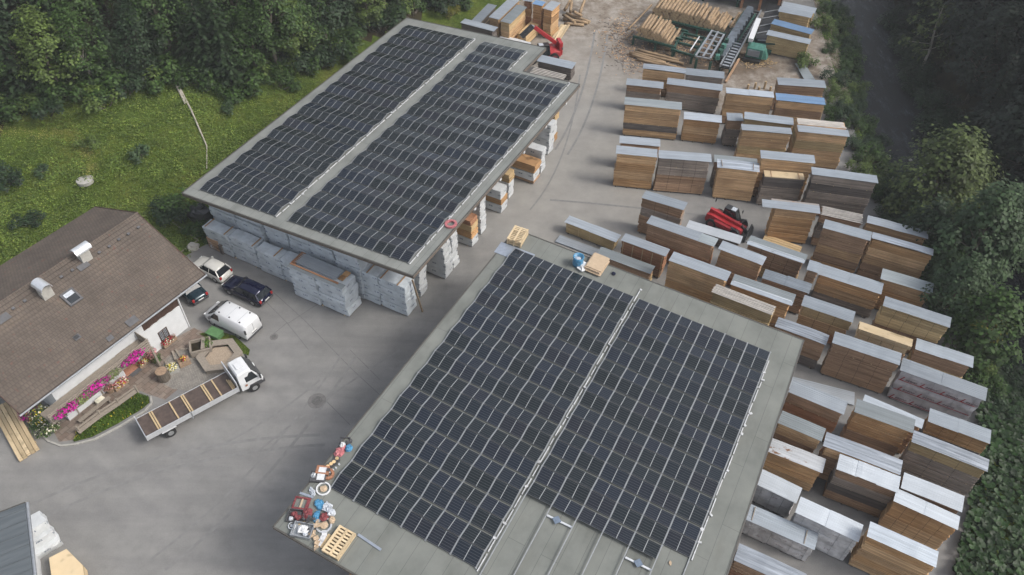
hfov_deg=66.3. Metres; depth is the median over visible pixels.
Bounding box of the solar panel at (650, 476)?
[632,463,660,485]
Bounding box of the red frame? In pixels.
[291,496,310,509]
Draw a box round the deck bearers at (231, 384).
[226,379,234,389]
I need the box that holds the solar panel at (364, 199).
[354,192,375,205]
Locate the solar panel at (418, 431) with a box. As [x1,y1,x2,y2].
[404,421,433,441]
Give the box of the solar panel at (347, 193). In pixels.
[337,187,358,199]
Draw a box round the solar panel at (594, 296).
[582,287,607,305]
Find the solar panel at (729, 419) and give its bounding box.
[716,410,742,428]
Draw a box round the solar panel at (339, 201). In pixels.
[329,196,351,206]
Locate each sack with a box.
[327,509,335,515]
[328,516,334,523]
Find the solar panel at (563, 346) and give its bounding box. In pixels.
[551,338,575,354]
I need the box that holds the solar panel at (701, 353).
[690,346,714,362]
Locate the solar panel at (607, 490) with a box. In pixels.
[592,478,621,501]
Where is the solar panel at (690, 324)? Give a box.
[678,316,701,331]
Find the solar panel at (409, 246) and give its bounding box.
[398,240,421,251]
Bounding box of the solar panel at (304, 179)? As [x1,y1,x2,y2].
[294,173,314,185]
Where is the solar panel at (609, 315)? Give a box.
[597,307,621,322]
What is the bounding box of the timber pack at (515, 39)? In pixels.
[500,36,530,43]
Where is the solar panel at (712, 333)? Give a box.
[700,325,723,341]
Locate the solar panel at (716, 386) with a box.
[703,376,728,394]
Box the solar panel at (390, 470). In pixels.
[376,458,405,483]
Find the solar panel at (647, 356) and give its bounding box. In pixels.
[634,348,659,364]
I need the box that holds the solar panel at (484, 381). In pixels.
[470,371,497,391]
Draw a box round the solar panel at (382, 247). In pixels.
[373,240,396,255]
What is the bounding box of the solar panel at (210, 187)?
[200,181,220,193]
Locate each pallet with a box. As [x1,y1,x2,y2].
[322,525,355,560]
[507,225,528,247]
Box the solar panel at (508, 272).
[497,265,520,279]
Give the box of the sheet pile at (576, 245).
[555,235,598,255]
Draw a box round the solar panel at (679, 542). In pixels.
[663,529,694,556]
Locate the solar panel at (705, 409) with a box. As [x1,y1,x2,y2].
[692,399,718,418]
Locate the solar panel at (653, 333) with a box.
[645,327,669,343]
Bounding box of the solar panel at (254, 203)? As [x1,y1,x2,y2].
[245,196,265,209]
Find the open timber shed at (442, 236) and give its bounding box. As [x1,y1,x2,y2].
[181,17,579,278]
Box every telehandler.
[519,24,562,64]
[705,199,757,242]
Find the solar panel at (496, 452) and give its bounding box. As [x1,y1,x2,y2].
[482,440,511,464]
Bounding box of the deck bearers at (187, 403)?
[180,394,193,410]
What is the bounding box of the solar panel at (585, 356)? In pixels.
[572,347,598,364]
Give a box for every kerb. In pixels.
[28,396,152,446]
[725,58,739,82]
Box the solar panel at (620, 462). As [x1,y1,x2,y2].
[607,451,635,473]
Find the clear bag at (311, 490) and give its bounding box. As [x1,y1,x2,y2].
[309,487,315,495]
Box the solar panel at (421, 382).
[411,373,438,394]
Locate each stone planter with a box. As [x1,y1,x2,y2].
[165,362,180,374]
[177,355,191,367]
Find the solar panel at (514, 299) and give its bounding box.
[502,292,526,306]
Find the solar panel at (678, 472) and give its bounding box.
[663,460,692,484]
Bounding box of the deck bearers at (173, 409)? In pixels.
[168,401,178,418]
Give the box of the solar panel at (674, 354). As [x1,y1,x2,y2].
[662,345,687,364]
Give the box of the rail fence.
[75,385,138,433]
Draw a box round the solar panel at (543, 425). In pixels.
[529,416,557,435]
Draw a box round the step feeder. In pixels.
[713,6,755,60]
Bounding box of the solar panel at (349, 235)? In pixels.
[338,229,360,242]
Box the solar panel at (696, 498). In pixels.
[683,487,711,510]
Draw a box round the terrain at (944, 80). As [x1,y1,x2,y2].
[0,0,1023,574]
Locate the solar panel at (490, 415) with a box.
[476,404,504,426]
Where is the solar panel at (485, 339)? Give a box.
[473,331,498,347]
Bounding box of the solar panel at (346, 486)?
[331,474,362,499]
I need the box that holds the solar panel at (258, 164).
[249,159,269,170]
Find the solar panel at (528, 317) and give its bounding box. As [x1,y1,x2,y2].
[515,308,541,326]
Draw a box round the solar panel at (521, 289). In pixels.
[509,281,533,298]
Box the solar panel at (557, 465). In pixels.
[543,455,572,476]
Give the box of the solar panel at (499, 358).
[486,349,512,369]
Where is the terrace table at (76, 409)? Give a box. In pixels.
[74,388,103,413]
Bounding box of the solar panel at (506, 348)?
[494,340,519,356]
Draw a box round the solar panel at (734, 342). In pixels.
[722,334,746,350]
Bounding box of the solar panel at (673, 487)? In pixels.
[657,475,685,497]
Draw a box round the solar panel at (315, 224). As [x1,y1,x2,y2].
[305,217,327,231]
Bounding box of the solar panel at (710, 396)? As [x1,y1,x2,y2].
[697,386,724,407]
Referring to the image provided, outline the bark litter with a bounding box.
[591,9,740,74]
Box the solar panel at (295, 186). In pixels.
[285,182,306,191]
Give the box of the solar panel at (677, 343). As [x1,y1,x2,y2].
[667,336,692,352]
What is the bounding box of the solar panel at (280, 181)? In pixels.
[270,177,290,185]
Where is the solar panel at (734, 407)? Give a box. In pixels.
[721,396,748,418]
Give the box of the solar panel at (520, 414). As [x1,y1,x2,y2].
[507,405,534,424]
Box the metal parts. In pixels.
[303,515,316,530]
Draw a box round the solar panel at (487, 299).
[475,291,500,308]
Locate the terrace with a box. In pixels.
[50,328,224,441]
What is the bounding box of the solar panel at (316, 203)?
[305,196,326,209]
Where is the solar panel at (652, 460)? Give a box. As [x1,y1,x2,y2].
[638,448,667,472]
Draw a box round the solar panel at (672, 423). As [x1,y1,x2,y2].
[657,412,683,431]
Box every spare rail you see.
[299,492,313,498]
[357,533,381,550]
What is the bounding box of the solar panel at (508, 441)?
[490,429,518,449]
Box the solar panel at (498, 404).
[484,394,511,413]
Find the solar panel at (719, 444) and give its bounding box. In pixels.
[706,434,732,454]
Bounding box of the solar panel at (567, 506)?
[552,494,582,517]
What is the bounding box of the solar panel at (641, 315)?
[629,307,654,325]
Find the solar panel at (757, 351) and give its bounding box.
[745,343,769,359]
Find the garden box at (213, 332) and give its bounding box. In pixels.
[205,326,223,339]
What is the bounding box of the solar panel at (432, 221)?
[421,214,444,228]
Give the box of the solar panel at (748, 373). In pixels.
[736,364,760,381]
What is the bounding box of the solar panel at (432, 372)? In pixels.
[419,364,446,381]
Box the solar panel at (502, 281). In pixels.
[490,273,514,289]
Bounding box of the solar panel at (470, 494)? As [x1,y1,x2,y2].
[455,482,485,505]
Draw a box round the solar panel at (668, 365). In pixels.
[656,357,681,374]
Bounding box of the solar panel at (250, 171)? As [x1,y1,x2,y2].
[240,167,260,175]
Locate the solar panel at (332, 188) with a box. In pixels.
[322,182,342,194]
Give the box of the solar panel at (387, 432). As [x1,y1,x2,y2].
[373,421,402,443]
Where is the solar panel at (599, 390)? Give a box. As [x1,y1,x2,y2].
[587,381,613,399]
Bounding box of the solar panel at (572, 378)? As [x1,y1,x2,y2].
[559,369,585,386]
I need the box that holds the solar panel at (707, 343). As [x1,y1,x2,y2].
[695,333,720,352]
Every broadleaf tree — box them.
[0,0,41,66]
[0,63,5,84]
[7,2,83,97]
[16,0,57,12]
[37,0,111,46]
[42,1,111,85]
[102,0,174,74]
[121,0,191,52]
[196,0,261,49]
[219,1,279,70]
[232,0,303,67]
[268,0,322,61]
[274,0,337,43]
[291,0,356,41]
[350,0,387,31]
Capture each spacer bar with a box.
[547,514,571,527]
[625,557,650,570]
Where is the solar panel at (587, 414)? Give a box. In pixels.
[573,405,600,424]
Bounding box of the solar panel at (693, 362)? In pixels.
[684,354,710,374]
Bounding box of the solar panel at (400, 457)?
[385,447,414,467]
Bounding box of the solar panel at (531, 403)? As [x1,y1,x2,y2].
[515,391,542,412]
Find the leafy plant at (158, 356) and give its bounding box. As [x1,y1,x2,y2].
[151,353,162,363]
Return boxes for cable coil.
[288,522,295,529]
[316,482,330,495]
[316,518,331,532]
[326,468,334,479]
[445,219,456,228]
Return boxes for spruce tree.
[0,23,38,99]
[25,0,88,68]
[90,5,134,85]
[123,0,170,35]
[165,0,201,72]
[182,0,233,35]
[183,0,225,84]
[202,0,249,87]
[248,0,276,37]
[335,0,364,43]
[386,0,413,5]
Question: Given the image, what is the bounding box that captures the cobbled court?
[163,347,222,390]
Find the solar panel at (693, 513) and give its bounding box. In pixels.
[676,500,706,526]
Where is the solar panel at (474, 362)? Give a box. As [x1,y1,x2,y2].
[457,352,483,369]
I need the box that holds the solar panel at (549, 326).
[536,317,561,335]
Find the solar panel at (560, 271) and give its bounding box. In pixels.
[549,264,571,277]
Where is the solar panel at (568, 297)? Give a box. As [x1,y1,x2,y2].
[556,290,580,304]
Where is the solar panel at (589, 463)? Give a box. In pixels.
[575,451,604,475]
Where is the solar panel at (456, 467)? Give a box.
[441,455,470,479]
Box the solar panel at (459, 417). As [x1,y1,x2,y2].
[445,407,473,427]
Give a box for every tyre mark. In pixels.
[30,433,319,505]
[46,443,324,517]
[125,379,320,480]
[150,350,345,559]
[164,356,356,570]
[260,349,399,449]
[529,75,580,209]
[550,199,699,215]
[554,30,595,149]
[567,35,607,154]
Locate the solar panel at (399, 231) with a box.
[389,224,411,238]
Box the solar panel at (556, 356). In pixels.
[544,347,570,366]
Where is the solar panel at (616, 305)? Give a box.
[603,296,627,313]
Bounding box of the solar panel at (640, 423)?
[626,412,654,434]
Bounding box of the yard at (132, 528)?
[0,0,977,574]
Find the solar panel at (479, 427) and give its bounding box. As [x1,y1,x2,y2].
[467,418,495,438]
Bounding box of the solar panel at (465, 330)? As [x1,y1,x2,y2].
[452,322,478,337]
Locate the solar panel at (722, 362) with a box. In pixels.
[713,355,737,371]
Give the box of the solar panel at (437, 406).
[423,397,450,415]
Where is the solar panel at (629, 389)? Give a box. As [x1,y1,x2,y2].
[616,378,642,399]
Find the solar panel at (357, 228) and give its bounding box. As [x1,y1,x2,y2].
[346,223,368,233]
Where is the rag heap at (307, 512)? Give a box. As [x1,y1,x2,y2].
[302,508,312,519]
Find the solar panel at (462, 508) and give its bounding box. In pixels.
[446,495,476,521]
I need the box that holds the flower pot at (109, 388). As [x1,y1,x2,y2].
[103,380,113,393]
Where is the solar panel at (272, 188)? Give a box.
[262,182,282,194]
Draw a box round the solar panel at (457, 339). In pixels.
[445,330,470,349]
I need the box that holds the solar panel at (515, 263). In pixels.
[503,255,527,271]
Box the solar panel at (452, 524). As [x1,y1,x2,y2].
[436,511,467,535]
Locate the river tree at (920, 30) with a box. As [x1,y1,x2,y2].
[898,0,965,68]
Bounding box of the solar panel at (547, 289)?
[536,282,559,296]
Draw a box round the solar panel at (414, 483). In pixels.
[399,470,429,495]
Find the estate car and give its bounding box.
[221,275,272,306]
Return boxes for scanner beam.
[745,18,760,56]
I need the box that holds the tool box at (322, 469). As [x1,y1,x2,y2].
[315,465,329,475]
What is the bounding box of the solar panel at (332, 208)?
[321,202,342,215]
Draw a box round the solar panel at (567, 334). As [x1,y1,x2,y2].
[557,326,583,345]
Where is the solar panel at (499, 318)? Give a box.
[488,311,513,326]
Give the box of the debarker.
[741,36,774,64]
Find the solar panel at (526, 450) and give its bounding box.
[514,440,542,461]
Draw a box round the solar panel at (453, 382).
[440,374,467,391]
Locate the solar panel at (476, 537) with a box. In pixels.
[461,524,492,549]
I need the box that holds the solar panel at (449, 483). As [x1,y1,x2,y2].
[431,470,461,492]
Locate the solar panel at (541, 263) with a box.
[529,256,552,269]
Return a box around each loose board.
[552,24,562,37]
[557,25,566,37]
[560,24,569,37]
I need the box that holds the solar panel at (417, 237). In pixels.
[406,230,429,244]
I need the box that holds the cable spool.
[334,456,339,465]
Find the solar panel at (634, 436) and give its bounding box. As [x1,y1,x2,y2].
[620,426,647,446]
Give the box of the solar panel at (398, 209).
[387,203,408,216]
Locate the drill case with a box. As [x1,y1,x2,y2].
[309,470,326,482]
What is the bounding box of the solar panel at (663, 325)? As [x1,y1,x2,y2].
[651,315,675,333]
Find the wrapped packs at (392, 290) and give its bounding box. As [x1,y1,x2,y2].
[361,263,416,315]
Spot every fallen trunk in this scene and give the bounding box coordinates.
[173,79,185,103]
[177,83,190,108]
[190,109,206,145]
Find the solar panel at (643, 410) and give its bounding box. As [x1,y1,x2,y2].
[633,402,659,421]
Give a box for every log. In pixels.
[562,13,575,23]
[562,17,587,23]
[563,0,570,11]
[564,22,583,25]
[565,12,590,22]
[569,0,572,12]
[572,10,582,16]
[579,0,585,12]
[628,4,651,29]
[629,51,665,62]
[632,54,675,66]
[634,50,683,64]
[637,48,678,60]
[637,58,683,67]
[640,14,651,29]
[643,14,654,30]
[644,18,657,33]
[646,15,657,30]
[650,16,661,32]
[651,19,663,36]
[654,0,663,9]
[655,19,667,36]
[658,0,667,10]
[658,20,671,37]
[660,23,672,40]
[662,0,671,11]
[663,25,674,41]
[664,28,675,43]
[665,0,675,11]
[668,28,680,44]
[669,0,679,12]
[672,0,682,13]
[676,0,686,13]
[679,0,691,14]
[682,1,694,15]
[685,2,696,16]
[690,3,699,17]
[694,3,704,17]
[697,3,708,18]
[700,6,711,21]
[705,7,716,22]
[709,7,718,22]
[710,11,719,25]
[711,13,720,29]
[713,12,723,26]
[716,11,727,28]
[717,14,729,30]
[720,15,732,31]
[729,12,739,27]
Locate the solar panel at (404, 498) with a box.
[388,486,418,509]
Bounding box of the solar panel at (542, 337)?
[529,329,554,344]
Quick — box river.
[833,0,1023,386]
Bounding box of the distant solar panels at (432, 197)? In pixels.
[243,25,566,218]
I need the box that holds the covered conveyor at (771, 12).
[755,3,779,42]
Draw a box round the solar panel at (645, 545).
[630,533,661,558]
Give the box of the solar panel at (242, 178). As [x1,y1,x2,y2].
[232,172,252,184]
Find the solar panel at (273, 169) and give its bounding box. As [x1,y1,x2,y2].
[264,163,283,175]
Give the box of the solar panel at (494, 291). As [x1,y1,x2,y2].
[482,284,507,297]
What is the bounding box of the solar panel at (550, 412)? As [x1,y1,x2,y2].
[537,401,565,423]
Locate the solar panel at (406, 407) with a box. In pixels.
[392,396,420,418]
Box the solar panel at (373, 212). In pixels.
[362,207,384,217]
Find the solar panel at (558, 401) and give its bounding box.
[545,392,571,410]
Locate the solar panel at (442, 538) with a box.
[426,524,458,552]
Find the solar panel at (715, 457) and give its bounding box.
[699,445,728,469]
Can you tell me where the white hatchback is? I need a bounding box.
[193,256,232,282]
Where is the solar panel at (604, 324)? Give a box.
[591,315,616,333]
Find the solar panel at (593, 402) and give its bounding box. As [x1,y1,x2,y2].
[580,391,607,412]
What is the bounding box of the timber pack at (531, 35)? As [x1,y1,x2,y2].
[517,21,537,41]
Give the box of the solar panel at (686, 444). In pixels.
[675,434,703,457]
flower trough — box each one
[113,376,128,391]
[136,354,150,367]
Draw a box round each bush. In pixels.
[0,76,38,102]
[0,80,24,102]
[0,93,25,121]
[0,160,24,192]
[5,209,46,229]
[15,85,56,111]
[17,405,38,421]
[21,90,64,119]
[24,402,48,425]
[25,74,66,110]
[31,69,85,101]
[31,163,48,178]
[41,80,72,103]
[64,72,91,101]
[70,135,102,150]
[74,67,114,102]
[75,68,142,98]
[79,82,124,113]
[81,61,125,105]
[94,66,149,105]
[98,54,160,81]
[114,60,142,92]
[121,52,166,84]
[126,142,149,164]
[140,49,178,94]
[144,347,156,361]
[147,194,187,227]
[156,187,205,217]
[162,42,200,74]
[171,51,216,88]
[172,52,217,91]
[179,219,209,243]
[186,202,213,222]
[202,65,220,88]
[207,78,238,101]
[219,99,233,114]
[225,64,263,104]
[226,48,271,75]
[259,59,292,81]
[261,64,301,91]
[268,54,300,77]
[274,34,313,70]
[297,41,322,75]
[300,45,339,72]
[303,31,348,66]
[321,24,362,61]
[328,27,364,51]
[350,3,386,27]
[354,4,405,32]
[359,25,366,36]
[376,0,408,24]
[387,0,414,14]
[394,0,427,18]
[419,0,460,13]
[445,5,460,18]
[456,0,473,9]
[794,49,820,67]
[809,13,836,30]
[816,0,832,13]
[819,65,857,87]
[821,39,839,53]
[823,76,842,98]
[823,101,843,121]
[825,88,852,110]
[826,12,838,26]
[830,3,848,14]
[831,0,850,17]
[831,27,848,37]
[833,14,855,29]
[833,33,843,46]
[833,96,861,123]
[837,58,854,73]
[838,33,861,52]
[838,35,861,58]
[838,52,866,76]
[841,45,858,60]
[843,114,867,130]
[844,134,863,150]
[844,154,873,173]
[847,75,866,88]
[847,78,873,92]
[848,89,867,100]
[848,133,880,150]
[850,91,867,113]
[852,139,888,165]
[855,112,878,136]
[864,129,894,148]
[871,141,885,154]
[871,157,894,178]
[871,174,903,206]
[871,177,888,199]
[873,156,895,176]
[873,204,900,222]
[881,202,907,222]
[886,32,927,48]
[887,179,920,202]
[890,163,915,193]
[893,36,923,57]
[895,40,928,64]
[903,51,942,84]
[911,108,971,134]
[921,117,969,141]
[921,135,950,153]
[939,286,973,302]
[962,366,989,386]
[969,349,998,377]
[970,318,1015,343]
[980,370,1007,403]
[980,382,1021,421]
[1001,363,1023,398]
[1010,253,1023,269]
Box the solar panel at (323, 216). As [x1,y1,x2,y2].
[313,211,335,221]
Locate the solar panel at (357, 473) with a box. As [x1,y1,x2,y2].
[342,461,372,483]
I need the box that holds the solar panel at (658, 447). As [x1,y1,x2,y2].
[645,437,672,458]
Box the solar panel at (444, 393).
[432,383,459,404]
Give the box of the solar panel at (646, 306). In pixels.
[635,299,658,313]
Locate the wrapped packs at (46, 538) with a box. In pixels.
[31,511,62,558]
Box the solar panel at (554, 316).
[543,309,567,324]
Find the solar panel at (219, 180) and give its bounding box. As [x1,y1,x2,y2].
[208,176,229,184]
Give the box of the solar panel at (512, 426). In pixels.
[499,415,527,437]
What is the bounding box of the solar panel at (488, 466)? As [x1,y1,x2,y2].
[473,455,502,476]
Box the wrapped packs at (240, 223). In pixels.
[209,206,269,243]
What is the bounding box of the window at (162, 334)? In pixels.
[157,327,170,343]
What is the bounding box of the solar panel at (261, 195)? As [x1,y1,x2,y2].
[253,191,274,200]
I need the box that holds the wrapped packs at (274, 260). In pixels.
[255,241,298,282]
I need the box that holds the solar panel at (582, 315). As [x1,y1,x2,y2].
[570,306,595,324]
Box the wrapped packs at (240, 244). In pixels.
[202,219,262,267]
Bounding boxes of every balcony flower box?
[53,399,78,419]
[76,393,89,404]
[79,375,110,400]
[107,367,119,379]
[121,348,144,366]
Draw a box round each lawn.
[74,396,148,441]
[200,332,249,355]
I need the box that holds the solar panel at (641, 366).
[628,356,654,376]
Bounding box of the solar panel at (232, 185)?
[223,181,243,190]
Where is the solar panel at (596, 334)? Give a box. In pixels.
[585,327,610,342]
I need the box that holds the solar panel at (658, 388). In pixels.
[645,379,671,397]
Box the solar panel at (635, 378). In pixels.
[622,369,648,386]
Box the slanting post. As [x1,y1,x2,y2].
[411,279,422,311]
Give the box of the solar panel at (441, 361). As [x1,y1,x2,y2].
[428,351,454,371]
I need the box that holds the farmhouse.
[0,206,206,424]
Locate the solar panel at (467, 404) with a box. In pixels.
[454,393,482,415]
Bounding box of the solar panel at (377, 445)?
[363,435,392,456]
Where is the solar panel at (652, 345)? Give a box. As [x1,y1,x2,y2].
[639,335,665,355]
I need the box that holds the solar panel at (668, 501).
[650,487,680,512]
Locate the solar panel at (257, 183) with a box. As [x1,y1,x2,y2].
[247,177,267,189]
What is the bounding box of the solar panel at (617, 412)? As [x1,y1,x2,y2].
[603,401,630,423]
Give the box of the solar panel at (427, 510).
[412,498,442,522]
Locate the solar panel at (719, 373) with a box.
[707,364,733,384]
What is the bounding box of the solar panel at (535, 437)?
[522,426,550,449]
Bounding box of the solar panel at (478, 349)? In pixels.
[465,339,491,359]
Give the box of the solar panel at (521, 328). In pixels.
[508,320,533,335]
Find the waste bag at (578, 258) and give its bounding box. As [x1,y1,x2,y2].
[573,252,583,267]
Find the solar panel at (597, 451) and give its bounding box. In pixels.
[582,440,610,461]
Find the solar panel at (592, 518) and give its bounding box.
[578,507,607,531]
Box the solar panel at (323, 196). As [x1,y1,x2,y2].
[313,191,334,200]
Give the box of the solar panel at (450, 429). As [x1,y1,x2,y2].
[436,418,465,440]
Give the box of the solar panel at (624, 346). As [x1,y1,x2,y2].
[612,338,637,354]
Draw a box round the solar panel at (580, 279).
[569,272,591,285]
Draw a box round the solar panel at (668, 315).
[656,307,680,322]
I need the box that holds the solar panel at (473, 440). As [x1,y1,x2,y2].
[459,429,488,452]
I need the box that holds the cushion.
[94,395,104,403]
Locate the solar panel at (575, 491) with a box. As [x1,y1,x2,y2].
[560,478,590,504]
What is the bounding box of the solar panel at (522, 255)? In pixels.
[510,249,532,261]
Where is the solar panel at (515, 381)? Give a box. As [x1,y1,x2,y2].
[500,371,526,389]
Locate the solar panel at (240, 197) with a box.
[229,191,250,204]
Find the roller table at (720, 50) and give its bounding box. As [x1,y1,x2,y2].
[690,30,728,69]
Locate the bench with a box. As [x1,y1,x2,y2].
[77,396,110,422]
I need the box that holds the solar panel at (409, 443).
[395,432,424,455]
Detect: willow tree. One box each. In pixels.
[870,116,1005,238]
[896,193,961,266]
[918,243,969,303]
[918,250,994,331]
[921,142,1007,228]
[922,173,1023,295]
[937,282,1023,369]
[954,182,1023,288]
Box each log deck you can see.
[632,27,687,55]
[657,12,735,42]
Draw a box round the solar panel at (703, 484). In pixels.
[688,471,718,496]
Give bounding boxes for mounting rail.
[199,25,406,189]
[213,28,418,194]
[228,30,433,199]
[243,33,446,205]
[258,36,459,210]
[274,39,473,216]
[287,41,484,220]
[303,45,496,226]
[320,48,510,232]
[331,248,515,488]
[337,51,525,238]
[352,256,533,501]
[354,74,520,244]
[371,78,534,250]
[376,264,553,514]
[389,81,550,256]
[400,272,572,527]
[408,85,565,263]
[424,280,592,540]
[449,288,613,554]
[475,297,633,568]
[479,298,639,574]
[514,306,659,574]
[548,315,681,574]
[582,324,703,574]
[616,333,725,574]
[649,342,747,574]
[683,352,770,574]
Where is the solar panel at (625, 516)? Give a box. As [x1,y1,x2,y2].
[611,503,641,530]
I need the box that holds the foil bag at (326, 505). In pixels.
[322,501,332,511]
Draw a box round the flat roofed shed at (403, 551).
[272,233,804,574]
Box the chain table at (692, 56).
[670,31,705,63]
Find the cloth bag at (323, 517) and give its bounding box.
[319,512,328,521]
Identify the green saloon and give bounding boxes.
[182,283,208,305]
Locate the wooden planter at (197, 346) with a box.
[189,336,212,357]
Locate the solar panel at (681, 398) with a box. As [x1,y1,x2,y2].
[668,389,694,407]
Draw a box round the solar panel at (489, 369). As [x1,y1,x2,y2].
[478,362,504,378]
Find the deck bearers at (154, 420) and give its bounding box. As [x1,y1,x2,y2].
[148,411,161,429]
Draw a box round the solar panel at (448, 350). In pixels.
[436,342,462,358]
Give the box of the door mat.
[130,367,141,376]
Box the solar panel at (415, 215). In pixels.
[404,208,426,222]
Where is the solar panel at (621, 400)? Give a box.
[609,392,636,410]
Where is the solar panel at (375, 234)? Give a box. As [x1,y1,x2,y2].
[363,228,385,239]
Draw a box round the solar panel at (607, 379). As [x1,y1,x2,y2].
[593,368,619,389]
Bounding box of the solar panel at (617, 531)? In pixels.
[603,520,634,544]
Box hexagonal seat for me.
[196,338,242,373]
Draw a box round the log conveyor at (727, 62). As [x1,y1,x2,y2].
[718,10,761,73]
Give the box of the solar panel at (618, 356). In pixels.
[606,347,631,366]
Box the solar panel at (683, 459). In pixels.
[669,449,697,469]
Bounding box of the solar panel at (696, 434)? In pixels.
[681,423,708,443]
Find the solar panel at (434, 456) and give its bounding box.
[418,443,447,467]
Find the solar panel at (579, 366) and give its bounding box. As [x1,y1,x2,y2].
[565,356,592,376]
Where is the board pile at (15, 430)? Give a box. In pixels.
[0,402,39,461]
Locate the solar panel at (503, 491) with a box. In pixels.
[489,479,519,504]
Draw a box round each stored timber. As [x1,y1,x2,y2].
[414,265,427,296]
[426,240,452,278]
[449,230,459,267]
[456,213,477,245]
[471,196,485,233]
[485,182,507,212]
[498,168,514,198]
[510,154,541,183]
[524,142,546,172]
[533,119,555,153]
[553,112,558,140]
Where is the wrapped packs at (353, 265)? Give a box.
[308,241,367,298]
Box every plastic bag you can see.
[313,511,319,522]
[314,499,323,510]
[345,444,352,451]
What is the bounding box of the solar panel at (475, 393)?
[462,384,489,402]
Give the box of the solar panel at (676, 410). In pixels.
[662,399,689,420]
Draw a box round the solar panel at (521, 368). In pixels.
[508,358,534,378]
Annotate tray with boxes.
[286,508,303,522]
[290,520,314,540]
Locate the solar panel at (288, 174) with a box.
[279,168,298,180]
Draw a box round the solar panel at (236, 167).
[226,163,246,171]
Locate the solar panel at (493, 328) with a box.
[480,319,506,337]
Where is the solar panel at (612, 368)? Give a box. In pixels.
[599,359,625,376]
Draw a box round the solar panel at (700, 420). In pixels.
[686,409,713,431]
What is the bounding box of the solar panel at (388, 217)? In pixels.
[379,213,400,222]
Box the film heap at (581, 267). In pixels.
[577,261,586,271]
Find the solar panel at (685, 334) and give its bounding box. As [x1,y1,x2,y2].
[672,324,697,343]
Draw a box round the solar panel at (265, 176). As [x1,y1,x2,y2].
[255,172,275,180]
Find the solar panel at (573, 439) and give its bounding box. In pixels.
[558,429,586,449]
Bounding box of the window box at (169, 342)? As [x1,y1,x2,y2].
[161,333,176,348]
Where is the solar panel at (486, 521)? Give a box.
[470,508,501,534]
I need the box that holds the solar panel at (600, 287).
[589,280,612,294]
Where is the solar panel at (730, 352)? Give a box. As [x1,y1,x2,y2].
[717,342,742,362]
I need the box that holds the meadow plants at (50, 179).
[0,48,322,261]
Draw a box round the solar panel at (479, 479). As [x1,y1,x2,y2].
[464,466,494,491]
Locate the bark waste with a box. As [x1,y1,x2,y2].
[733,53,776,68]
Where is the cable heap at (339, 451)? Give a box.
[333,445,345,456]
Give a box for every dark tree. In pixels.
[889,0,944,18]
[893,0,946,41]
[928,0,976,40]
[938,51,1018,155]
[974,83,1023,172]
[974,91,1023,193]
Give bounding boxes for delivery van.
[204,300,262,340]
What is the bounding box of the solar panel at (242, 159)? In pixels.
[235,154,254,165]
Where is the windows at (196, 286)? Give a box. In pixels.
[184,284,200,294]
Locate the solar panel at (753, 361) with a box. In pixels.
[740,352,765,371]
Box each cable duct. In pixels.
[276,38,474,216]
[409,82,569,263]
[477,288,641,571]
[691,361,768,559]
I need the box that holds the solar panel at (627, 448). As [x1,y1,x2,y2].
[613,437,642,460]
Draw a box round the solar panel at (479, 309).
[468,302,492,317]
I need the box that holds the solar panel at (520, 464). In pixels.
[506,452,535,476]
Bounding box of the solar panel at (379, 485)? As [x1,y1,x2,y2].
[365,474,395,496]
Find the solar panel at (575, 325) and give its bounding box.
[564,318,588,333]
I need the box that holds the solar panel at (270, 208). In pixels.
[260,202,281,215]
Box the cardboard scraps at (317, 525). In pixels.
[308,519,321,540]
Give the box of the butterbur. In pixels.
[952,323,1023,574]
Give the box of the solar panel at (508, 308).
[495,299,520,317]
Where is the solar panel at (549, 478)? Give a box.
[535,466,565,491]
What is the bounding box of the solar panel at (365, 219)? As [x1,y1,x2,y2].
[354,213,376,226]
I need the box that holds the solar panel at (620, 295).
[609,289,633,302]
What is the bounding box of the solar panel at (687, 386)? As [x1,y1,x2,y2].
[673,376,700,397]
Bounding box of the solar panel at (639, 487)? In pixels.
[625,475,654,500]
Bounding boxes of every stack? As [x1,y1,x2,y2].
[49,549,87,574]
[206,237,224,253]
[460,19,497,36]
[472,4,496,24]
[489,0,518,36]
[500,5,526,38]
[523,0,532,24]
[532,0,544,34]
[537,55,575,80]
[543,1,559,37]
[565,216,620,249]
[597,247,654,279]
[613,145,657,189]
[619,136,659,164]
[621,233,669,278]
[622,97,681,140]
[624,78,663,108]
[637,190,686,233]
[642,64,685,95]
[645,215,717,263]
[653,150,711,194]
[664,252,730,302]
[665,78,722,113]
[681,112,721,144]
[685,68,724,83]
[686,220,742,246]
[710,155,757,187]
[710,284,775,325]
[712,159,759,201]
[715,241,766,285]
[720,87,773,123]
[721,112,743,146]
[728,543,806,574]
[730,274,795,327]
[733,124,791,161]
[739,112,793,134]
[742,504,818,560]
[747,236,807,278]
[752,150,814,201]
[752,469,801,517]
[755,170,804,204]
[761,269,811,314]
[762,198,819,243]
[763,234,801,251]
[763,438,825,491]
[766,30,810,57]
[770,19,813,38]
[771,77,825,108]
[771,93,825,130]
[773,410,825,452]
[775,317,828,368]
[778,6,812,26]
[779,380,847,441]
[781,1,816,27]
[785,118,849,172]
[789,377,854,405]
[790,497,862,560]
[796,295,854,343]
[801,167,877,214]
[803,260,820,294]
[810,219,871,272]
[811,206,862,245]
[811,264,883,317]
[817,432,902,480]
[820,331,901,393]
[822,454,900,517]
[840,399,915,455]
[848,521,938,574]
[854,322,912,368]
[856,232,933,280]
[860,215,927,258]
[863,395,923,453]
[871,296,951,353]
[874,268,933,308]
[878,489,959,550]
[887,358,987,420]
[888,472,964,513]
[899,430,988,495]
[906,338,973,378]
[918,408,990,455]
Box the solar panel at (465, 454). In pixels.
[450,444,479,464]

